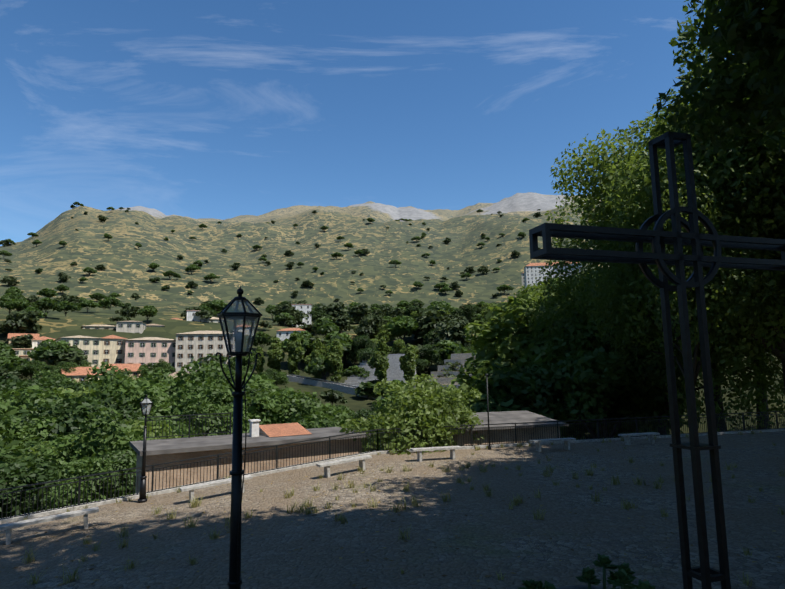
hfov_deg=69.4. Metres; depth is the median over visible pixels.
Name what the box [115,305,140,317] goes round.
slope tree
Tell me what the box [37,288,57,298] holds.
slope tree
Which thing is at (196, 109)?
sky
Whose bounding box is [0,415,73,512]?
valley tree
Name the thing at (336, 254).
slope tree
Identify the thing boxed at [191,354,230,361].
slope tree
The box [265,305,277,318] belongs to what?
slope tree
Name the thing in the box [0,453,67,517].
bush
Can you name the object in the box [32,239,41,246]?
slope tree
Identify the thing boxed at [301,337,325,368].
belt tree
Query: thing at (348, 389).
valley road
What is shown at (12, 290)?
slope tree
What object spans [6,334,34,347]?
slope tree
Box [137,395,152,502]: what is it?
street lamp
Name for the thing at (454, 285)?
slope tree
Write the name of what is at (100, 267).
slope tree
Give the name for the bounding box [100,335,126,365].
town house
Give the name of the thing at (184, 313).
slope tree
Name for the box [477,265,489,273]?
slope tree
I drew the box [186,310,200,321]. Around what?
town tower
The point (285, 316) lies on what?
slope tree
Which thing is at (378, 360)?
poplar tree
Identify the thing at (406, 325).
belt tree
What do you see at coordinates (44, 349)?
slope tree
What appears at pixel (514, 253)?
slope tree
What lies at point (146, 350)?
town house
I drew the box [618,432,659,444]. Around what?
bench
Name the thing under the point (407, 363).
poplar tree
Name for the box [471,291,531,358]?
knoll tree
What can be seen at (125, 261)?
terrain
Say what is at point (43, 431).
valley tree
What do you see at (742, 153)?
tree
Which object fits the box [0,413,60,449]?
valley tree
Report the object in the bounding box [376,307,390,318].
belt tree
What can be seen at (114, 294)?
slope tree
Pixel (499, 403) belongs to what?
knoll tree
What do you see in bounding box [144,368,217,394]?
valley tree
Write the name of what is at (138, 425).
valley tree
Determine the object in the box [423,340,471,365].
belt tree
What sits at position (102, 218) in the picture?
slope tree
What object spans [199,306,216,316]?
slope tree
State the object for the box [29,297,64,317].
slope tree
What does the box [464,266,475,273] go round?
slope tree
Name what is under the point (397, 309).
belt tree
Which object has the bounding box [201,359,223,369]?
slope tree
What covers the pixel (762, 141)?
tree
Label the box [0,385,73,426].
valley tree
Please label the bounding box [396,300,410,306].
slope tree
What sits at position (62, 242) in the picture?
slope tree
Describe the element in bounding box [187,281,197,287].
slope tree
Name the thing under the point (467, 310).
belt tree
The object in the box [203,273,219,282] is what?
slope tree
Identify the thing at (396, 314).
belt tree
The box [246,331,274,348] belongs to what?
slope tree
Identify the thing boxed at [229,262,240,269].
slope tree
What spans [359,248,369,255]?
slope tree
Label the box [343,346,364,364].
belt tree
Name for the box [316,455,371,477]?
bench
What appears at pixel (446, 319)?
belt tree
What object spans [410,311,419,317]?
belt tree
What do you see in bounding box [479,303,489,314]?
belt tree
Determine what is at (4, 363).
slope tree
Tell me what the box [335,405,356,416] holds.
valley tree
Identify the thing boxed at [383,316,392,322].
slope tree
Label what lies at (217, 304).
slope tree
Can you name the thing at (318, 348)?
poplar tree
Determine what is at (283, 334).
town house
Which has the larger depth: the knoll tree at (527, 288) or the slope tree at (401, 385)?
the slope tree at (401, 385)
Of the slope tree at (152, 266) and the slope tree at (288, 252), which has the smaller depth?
the slope tree at (152, 266)
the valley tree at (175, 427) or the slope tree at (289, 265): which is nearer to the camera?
the valley tree at (175, 427)
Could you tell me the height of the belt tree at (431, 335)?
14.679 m
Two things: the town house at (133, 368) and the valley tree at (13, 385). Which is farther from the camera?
the town house at (133, 368)
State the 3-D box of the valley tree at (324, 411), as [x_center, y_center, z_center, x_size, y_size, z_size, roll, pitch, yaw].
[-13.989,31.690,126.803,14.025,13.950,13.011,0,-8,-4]
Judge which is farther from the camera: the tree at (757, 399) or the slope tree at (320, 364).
the slope tree at (320, 364)
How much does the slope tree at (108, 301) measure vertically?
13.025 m
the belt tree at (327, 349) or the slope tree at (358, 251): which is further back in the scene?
the slope tree at (358, 251)
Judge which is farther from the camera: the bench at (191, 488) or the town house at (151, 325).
the town house at (151, 325)
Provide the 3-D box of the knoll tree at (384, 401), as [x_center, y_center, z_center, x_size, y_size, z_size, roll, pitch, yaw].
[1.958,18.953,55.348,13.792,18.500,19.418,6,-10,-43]
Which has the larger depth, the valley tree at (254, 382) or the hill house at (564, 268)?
the hill house at (564, 268)
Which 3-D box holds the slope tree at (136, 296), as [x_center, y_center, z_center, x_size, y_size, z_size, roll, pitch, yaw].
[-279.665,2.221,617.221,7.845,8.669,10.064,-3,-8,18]
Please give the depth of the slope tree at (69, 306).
326.59 m
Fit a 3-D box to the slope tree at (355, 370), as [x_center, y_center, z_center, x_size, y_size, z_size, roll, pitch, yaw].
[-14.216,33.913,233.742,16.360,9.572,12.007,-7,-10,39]
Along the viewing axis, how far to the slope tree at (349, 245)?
1008.46 m
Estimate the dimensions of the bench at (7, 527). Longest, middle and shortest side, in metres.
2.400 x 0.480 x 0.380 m
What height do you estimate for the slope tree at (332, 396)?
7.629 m
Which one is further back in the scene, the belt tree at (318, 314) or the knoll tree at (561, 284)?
the belt tree at (318, 314)
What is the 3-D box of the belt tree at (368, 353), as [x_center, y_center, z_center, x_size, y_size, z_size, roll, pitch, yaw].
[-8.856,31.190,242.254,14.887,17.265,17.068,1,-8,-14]
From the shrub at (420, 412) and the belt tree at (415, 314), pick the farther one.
the belt tree at (415, 314)
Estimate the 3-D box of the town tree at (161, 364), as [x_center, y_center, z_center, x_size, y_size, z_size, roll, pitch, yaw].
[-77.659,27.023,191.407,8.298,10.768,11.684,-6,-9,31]
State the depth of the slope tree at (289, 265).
872.53 m
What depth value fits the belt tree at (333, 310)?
326.60 m
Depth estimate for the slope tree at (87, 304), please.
365.69 m
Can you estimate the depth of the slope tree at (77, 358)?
200.11 m
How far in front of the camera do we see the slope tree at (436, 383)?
192.57 m
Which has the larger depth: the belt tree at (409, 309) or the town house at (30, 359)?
the belt tree at (409, 309)
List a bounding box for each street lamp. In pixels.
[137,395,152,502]
[216,286,261,588]
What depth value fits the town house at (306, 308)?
377.07 m
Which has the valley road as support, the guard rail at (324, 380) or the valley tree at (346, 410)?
the guard rail at (324, 380)
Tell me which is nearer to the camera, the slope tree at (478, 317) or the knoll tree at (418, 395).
the knoll tree at (418, 395)
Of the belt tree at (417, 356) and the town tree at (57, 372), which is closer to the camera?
the town tree at (57, 372)
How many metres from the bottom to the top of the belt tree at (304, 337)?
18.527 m
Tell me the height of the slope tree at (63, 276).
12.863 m
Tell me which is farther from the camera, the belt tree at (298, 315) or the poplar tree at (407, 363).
the belt tree at (298, 315)
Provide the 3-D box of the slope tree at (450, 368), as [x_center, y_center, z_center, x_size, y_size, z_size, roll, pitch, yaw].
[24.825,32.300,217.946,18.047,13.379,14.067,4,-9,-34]
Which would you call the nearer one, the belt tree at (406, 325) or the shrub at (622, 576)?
the shrub at (622, 576)
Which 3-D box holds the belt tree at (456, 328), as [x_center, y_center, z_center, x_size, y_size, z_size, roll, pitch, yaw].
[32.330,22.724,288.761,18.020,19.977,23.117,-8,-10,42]
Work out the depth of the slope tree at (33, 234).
1099.88 m
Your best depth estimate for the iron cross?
3.75 m
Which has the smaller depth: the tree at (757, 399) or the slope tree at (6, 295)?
the tree at (757, 399)
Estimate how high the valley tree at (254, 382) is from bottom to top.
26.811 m
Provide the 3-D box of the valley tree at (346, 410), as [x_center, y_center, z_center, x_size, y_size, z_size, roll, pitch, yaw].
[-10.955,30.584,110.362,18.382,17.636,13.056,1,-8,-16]
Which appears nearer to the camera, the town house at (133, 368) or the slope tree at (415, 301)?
the town house at (133, 368)
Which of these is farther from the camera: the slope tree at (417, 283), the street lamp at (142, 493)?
the slope tree at (417, 283)
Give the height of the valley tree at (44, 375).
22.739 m
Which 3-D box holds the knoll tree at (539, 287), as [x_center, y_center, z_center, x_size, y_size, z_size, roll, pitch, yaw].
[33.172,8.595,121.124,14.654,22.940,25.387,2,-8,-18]
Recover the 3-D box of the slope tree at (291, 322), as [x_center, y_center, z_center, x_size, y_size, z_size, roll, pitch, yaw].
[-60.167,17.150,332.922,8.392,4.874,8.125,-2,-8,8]
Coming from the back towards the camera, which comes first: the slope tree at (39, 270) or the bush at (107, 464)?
the slope tree at (39, 270)
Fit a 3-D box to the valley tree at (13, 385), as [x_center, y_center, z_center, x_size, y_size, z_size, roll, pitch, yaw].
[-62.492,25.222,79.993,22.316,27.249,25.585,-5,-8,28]
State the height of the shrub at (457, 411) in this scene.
5.813 m
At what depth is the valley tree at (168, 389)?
88.94 m
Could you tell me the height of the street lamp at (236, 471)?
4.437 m
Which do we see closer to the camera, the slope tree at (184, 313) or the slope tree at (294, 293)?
the slope tree at (184, 313)
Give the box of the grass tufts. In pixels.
[18,428,784,586]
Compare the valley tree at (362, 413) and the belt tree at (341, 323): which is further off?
the belt tree at (341, 323)
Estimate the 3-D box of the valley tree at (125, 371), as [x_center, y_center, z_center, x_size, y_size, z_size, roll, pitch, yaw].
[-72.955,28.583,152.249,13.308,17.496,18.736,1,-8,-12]
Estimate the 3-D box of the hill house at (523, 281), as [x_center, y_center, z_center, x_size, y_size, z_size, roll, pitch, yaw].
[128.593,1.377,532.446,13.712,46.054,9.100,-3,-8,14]
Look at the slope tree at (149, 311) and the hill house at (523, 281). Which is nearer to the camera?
the slope tree at (149, 311)
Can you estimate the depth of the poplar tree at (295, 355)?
230.29 m
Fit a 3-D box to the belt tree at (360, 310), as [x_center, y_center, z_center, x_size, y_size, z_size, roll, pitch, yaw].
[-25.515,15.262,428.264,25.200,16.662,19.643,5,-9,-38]
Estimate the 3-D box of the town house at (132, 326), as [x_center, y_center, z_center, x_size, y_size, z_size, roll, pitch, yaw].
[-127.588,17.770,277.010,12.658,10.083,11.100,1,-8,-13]
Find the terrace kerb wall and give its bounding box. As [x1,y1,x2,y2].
[0,428,784,523]
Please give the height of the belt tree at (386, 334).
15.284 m
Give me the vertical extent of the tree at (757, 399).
36.299 m
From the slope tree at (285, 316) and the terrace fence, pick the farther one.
the slope tree at (285, 316)
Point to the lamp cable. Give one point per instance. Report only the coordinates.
(242, 483)
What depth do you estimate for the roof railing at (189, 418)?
24.33 m
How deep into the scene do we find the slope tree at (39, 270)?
711.89 m
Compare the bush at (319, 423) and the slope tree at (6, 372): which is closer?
the bush at (319, 423)
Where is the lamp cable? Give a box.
[237,376,246,588]
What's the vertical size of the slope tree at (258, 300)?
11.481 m
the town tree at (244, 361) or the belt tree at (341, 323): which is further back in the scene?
the belt tree at (341, 323)
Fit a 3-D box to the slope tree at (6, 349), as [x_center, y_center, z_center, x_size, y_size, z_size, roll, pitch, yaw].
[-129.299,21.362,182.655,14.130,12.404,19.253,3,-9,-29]
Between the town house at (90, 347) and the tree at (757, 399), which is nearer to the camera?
the tree at (757, 399)
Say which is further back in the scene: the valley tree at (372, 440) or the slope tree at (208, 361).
the slope tree at (208, 361)
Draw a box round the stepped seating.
[344,354,416,387]
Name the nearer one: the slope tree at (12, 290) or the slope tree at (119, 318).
the slope tree at (119, 318)
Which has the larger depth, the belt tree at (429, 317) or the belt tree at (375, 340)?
the belt tree at (429, 317)
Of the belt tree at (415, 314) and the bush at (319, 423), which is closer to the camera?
the bush at (319, 423)
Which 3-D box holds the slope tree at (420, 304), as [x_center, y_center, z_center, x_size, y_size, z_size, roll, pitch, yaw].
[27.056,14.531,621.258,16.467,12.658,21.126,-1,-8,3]
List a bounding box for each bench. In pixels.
[0,506,98,544]
[179,475,252,502]
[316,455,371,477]
[410,446,461,461]
[529,438,575,451]
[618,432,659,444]
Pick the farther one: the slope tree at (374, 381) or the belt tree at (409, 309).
the belt tree at (409, 309)
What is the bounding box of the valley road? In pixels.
[287,375,383,398]
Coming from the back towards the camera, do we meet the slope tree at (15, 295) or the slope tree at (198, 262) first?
the slope tree at (198, 262)
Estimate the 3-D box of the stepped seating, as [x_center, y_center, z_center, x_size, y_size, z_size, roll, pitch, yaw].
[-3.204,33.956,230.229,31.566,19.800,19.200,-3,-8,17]
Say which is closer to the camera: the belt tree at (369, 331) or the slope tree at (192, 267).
the belt tree at (369, 331)
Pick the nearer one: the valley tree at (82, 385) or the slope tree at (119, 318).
the valley tree at (82, 385)
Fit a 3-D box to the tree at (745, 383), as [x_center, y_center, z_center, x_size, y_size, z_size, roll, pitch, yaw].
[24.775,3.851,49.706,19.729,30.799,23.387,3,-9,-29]
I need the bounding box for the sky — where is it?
[0,0,733,245]
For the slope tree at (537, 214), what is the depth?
1232.03 m
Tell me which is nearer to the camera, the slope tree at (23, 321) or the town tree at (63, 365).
the town tree at (63, 365)
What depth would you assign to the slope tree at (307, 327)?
304.77 m
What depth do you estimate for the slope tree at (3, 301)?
296.02 m
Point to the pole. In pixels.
(489, 446)
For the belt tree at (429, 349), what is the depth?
252.55 m
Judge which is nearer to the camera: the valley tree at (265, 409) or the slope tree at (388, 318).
the valley tree at (265, 409)
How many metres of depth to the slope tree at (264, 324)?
306.86 m
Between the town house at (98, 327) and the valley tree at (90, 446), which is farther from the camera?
the town house at (98, 327)
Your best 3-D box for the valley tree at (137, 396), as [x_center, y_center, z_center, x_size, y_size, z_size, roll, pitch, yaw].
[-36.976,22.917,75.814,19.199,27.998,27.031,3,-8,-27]
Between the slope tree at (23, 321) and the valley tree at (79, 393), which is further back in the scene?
the slope tree at (23, 321)
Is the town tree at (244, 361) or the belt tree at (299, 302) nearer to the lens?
the town tree at (244, 361)
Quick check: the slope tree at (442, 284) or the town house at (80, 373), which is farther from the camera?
the slope tree at (442, 284)
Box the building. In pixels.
[130,419,369,493]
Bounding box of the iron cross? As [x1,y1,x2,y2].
[529,131,784,588]
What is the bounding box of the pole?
[485,374,490,449]
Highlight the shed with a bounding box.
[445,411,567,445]
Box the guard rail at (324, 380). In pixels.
[289,374,357,386]
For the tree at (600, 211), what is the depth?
45.10 m
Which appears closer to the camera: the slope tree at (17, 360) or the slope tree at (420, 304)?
the slope tree at (17, 360)
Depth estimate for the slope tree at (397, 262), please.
895.78 m
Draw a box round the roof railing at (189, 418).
[147,412,230,437]
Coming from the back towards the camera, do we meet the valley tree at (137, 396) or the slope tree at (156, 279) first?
the slope tree at (156, 279)
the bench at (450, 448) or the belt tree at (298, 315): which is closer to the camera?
the bench at (450, 448)
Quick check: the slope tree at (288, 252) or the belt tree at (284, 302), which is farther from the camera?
the slope tree at (288, 252)
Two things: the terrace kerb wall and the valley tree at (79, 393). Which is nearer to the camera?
the terrace kerb wall
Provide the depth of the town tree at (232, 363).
201.01 m
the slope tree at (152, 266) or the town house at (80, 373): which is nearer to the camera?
the town house at (80, 373)
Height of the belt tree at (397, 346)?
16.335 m
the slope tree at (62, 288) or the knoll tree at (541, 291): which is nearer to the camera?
the knoll tree at (541, 291)
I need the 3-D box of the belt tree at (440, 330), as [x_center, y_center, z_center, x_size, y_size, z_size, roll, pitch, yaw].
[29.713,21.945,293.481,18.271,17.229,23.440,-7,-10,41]
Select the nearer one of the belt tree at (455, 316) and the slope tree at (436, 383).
the slope tree at (436, 383)
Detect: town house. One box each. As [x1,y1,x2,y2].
[7,333,38,343]
[12,348,34,356]
[20,355,54,365]
[30,336,56,347]
[57,335,101,368]
[61,367,101,382]
[81,325,115,328]
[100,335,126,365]
[102,363,140,378]
[116,321,147,333]
[123,337,175,367]
[146,324,163,326]
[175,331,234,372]
[200,317,223,322]
[233,324,253,335]
[277,328,308,340]
[291,304,311,326]
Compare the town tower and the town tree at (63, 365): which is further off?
the town tower
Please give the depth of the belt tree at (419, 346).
263.98 m
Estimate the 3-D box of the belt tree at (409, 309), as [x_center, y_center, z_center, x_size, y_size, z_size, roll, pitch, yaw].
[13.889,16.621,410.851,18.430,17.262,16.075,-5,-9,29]
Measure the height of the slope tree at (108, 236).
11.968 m
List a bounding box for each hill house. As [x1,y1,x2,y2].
[521,272,524,290]
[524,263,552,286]
[552,261,581,279]
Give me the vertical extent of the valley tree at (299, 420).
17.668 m
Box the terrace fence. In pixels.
[0,411,784,519]
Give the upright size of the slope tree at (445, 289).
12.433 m
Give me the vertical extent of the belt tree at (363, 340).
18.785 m
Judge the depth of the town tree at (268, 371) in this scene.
201.16 m
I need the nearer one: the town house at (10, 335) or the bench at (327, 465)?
the bench at (327, 465)
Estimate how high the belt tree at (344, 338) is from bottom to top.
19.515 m
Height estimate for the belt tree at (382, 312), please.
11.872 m
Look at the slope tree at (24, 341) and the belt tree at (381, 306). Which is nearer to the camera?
the slope tree at (24, 341)
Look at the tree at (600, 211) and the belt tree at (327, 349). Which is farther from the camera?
the belt tree at (327, 349)
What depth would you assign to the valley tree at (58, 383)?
97.49 m
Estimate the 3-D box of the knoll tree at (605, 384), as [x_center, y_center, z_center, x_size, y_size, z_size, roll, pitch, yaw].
[18.828,10.597,50.715,14.347,21.049,20.199,-8,-10,42]
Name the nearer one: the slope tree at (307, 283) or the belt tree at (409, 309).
the belt tree at (409, 309)
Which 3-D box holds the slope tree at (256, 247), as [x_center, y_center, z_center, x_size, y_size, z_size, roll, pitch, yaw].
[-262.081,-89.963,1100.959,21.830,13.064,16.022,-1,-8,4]
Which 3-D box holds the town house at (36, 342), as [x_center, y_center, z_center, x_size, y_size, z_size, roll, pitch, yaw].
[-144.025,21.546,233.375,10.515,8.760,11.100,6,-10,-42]
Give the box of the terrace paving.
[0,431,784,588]
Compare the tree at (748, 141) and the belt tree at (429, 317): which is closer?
the tree at (748, 141)
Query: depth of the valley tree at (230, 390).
95.41 m
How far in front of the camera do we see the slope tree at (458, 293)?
742.95 m
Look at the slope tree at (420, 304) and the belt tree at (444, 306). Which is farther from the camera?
the slope tree at (420, 304)
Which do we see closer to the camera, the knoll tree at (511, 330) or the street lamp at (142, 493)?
the street lamp at (142, 493)
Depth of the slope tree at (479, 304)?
617.62 m
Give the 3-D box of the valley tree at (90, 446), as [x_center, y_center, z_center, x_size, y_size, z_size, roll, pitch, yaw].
[-22.405,17.696,43.859,11.978,18.046,16.865,-3,-8,16]
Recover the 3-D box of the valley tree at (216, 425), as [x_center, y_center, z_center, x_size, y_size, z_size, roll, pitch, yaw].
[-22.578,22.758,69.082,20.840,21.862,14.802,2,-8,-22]
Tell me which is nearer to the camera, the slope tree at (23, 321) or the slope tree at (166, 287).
the slope tree at (23, 321)
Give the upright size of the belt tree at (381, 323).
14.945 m
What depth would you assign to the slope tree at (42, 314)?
257.10 m
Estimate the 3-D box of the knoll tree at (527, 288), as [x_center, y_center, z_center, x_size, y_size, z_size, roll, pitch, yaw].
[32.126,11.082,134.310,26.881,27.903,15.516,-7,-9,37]
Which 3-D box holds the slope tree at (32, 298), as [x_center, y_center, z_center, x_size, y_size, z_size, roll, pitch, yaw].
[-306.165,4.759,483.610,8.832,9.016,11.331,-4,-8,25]
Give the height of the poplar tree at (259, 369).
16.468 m
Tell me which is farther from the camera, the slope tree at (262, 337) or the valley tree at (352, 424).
the slope tree at (262, 337)
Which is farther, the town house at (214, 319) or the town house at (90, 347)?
the town house at (214, 319)
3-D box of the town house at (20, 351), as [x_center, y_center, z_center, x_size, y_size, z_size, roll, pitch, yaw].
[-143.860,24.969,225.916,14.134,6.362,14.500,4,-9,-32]
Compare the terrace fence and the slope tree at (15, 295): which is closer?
the terrace fence
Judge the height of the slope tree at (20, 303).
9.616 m
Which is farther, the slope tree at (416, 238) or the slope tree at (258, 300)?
the slope tree at (416, 238)
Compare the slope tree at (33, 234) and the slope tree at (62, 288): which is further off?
the slope tree at (33, 234)
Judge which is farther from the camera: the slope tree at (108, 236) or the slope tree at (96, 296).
the slope tree at (108, 236)
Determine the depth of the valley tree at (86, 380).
104.52 m
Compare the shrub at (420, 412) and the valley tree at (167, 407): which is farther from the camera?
the valley tree at (167, 407)
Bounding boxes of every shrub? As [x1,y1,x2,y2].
[339,373,459,454]
[403,384,485,445]
[518,553,655,588]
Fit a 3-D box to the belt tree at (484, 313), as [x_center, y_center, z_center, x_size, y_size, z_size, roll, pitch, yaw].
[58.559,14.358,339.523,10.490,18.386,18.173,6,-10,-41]
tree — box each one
[0,240,10,246]
[0,250,11,255]
[0,276,19,285]
[0,293,11,301]
[0,297,14,313]
[0,310,41,333]
[0,342,15,356]
[0,356,20,376]
[0,367,20,379]
[0,374,82,397]
[0,377,50,416]
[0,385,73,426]
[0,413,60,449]
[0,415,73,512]
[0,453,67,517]
[4,286,23,293]
[4,298,30,310]
[4,391,144,449]
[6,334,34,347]
[7,355,31,374]
[9,292,25,299]
[9,360,52,379]
[9,418,181,506]
[19,396,108,449]
[20,307,46,317]
[20,406,153,513]
[26,382,116,416]
[27,232,38,236]
[27,295,38,302]
[27,339,83,366]
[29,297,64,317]
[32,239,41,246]
[32,369,83,386]
[34,268,42,273]
[34,379,84,389]
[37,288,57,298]
[40,369,67,378]
[41,386,95,400]
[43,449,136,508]
[47,343,87,365]
[49,361,80,375]
[52,294,79,302]
[54,284,69,294]
[54,301,81,315]
[58,272,70,281]
[59,240,66,245]
[76,300,100,312]
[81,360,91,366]
[81,375,115,390]
[82,267,96,275]
[84,361,175,423]
[88,293,106,299]
[95,264,105,270]
[97,215,108,221]
[98,297,123,308]
[99,376,135,392]
[104,234,112,240]
[108,292,121,297]
[109,316,130,321]
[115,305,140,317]
[120,368,133,382]
[126,373,162,381]
[126,418,196,437]
[130,293,140,299]
[137,305,157,322]
[137,363,153,376]
[139,380,208,431]
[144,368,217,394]
[145,360,214,402]
[147,359,175,375]
[148,263,159,269]
[151,277,159,281]
[161,285,169,289]
[162,270,178,279]
[168,379,229,417]
[170,392,250,436]
[180,306,202,318]
[184,265,199,273]
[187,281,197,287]
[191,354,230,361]
[193,260,202,265]
[195,310,212,322]
[198,360,293,423]
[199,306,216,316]
[201,299,226,314]
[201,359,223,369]
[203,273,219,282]
[206,385,347,434]
[210,369,300,406]
[223,360,244,370]
[228,350,256,370]
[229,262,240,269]
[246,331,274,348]
[252,245,261,248]
[253,297,263,304]
[253,347,264,374]
[259,321,271,327]
[260,369,275,379]
[262,371,289,385]
[264,375,310,413]
[264,414,332,426]
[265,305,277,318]
[267,337,284,372]
[272,304,308,326]
[274,312,294,321]
[276,301,289,306]
[281,330,312,368]
[283,250,293,255]
[284,262,293,268]
[284,320,297,324]
[286,333,304,375]
[287,300,306,306]
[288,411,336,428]
[291,291,297,296]
[297,324,316,333]
[301,280,313,287]
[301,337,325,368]
[304,338,324,378]
[304,355,335,379]
[307,310,334,333]
[310,405,351,416]
[311,302,353,322]
[312,316,339,339]
[319,388,347,404]
[322,331,354,370]
[322,345,333,356]
[322,405,350,423]
[325,339,343,381]
[325,419,361,429]
[331,252,343,259]
[331,315,352,333]
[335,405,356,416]
[339,408,374,427]
[341,365,369,378]
[343,243,353,249]
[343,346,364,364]
[344,302,360,311]
[347,303,375,323]
[351,334,377,349]
[353,315,384,338]
[353,381,378,399]
[354,249,364,256]
[354,315,381,338]
[355,347,375,362]
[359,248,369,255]
[364,393,410,447]
[364,423,409,451]
[367,338,389,382]
[369,379,382,386]
[370,339,392,351]
[373,309,386,316]
[374,324,402,347]
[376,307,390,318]
[376,380,415,397]
[377,304,390,308]
[381,315,418,342]
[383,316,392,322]
[388,260,401,267]
[388,307,410,316]
[388,387,447,417]
[389,339,404,353]
[391,311,405,318]
[395,352,606,447]
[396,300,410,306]
[399,344,416,384]
[400,345,419,361]
[403,305,420,315]
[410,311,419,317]
[411,236,420,241]
[411,299,424,304]
[412,302,423,308]
[412,308,447,342]
[413,281,423,287]
[413,344,432,373]
[415,358,430,374]
[415,382,441,395]
[420,343,447,370]
[422,328,447,344]
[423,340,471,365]
[424,301,439,310]
[426,316,459,335]
[429,321,464,345]
[432,302,454,312]
[434,282,448,287]
[434,319,472,346]
[437,361,460,377]
[439,286,452,294]
[446,313,465,320]
[447,291,608,438]
[449,281,460,290]
[450,304,479,321]
[455,290,462,296]
[461,272,470,279]
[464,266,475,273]
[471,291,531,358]
[472,314,483,324]
[475,301,485,307]
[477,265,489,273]
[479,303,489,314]
[481,303,494,320]
[487,289,564,343]
[488,283,541,321]
[497,284,513,294]
[510,250,521,257]
[512,307,703,437]
[517,232,525,238]
[528,219,784,434]
[533,212,541,217]
[535,105,784,430]
[535,281,557,292]
[547,274,583,294]
[569,160,784,390]
[596,107,770,428]
[602,46,784,390]
[654,0,784,153]
[690,29,784,165]
[713,36,784,144]
[721,147,784,342]
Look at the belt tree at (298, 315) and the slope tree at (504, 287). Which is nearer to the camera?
the belt tree at (298, 315)
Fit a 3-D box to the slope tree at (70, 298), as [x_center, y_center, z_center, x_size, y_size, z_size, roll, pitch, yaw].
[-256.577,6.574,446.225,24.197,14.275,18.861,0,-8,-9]
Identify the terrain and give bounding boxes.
[0,192,784,438]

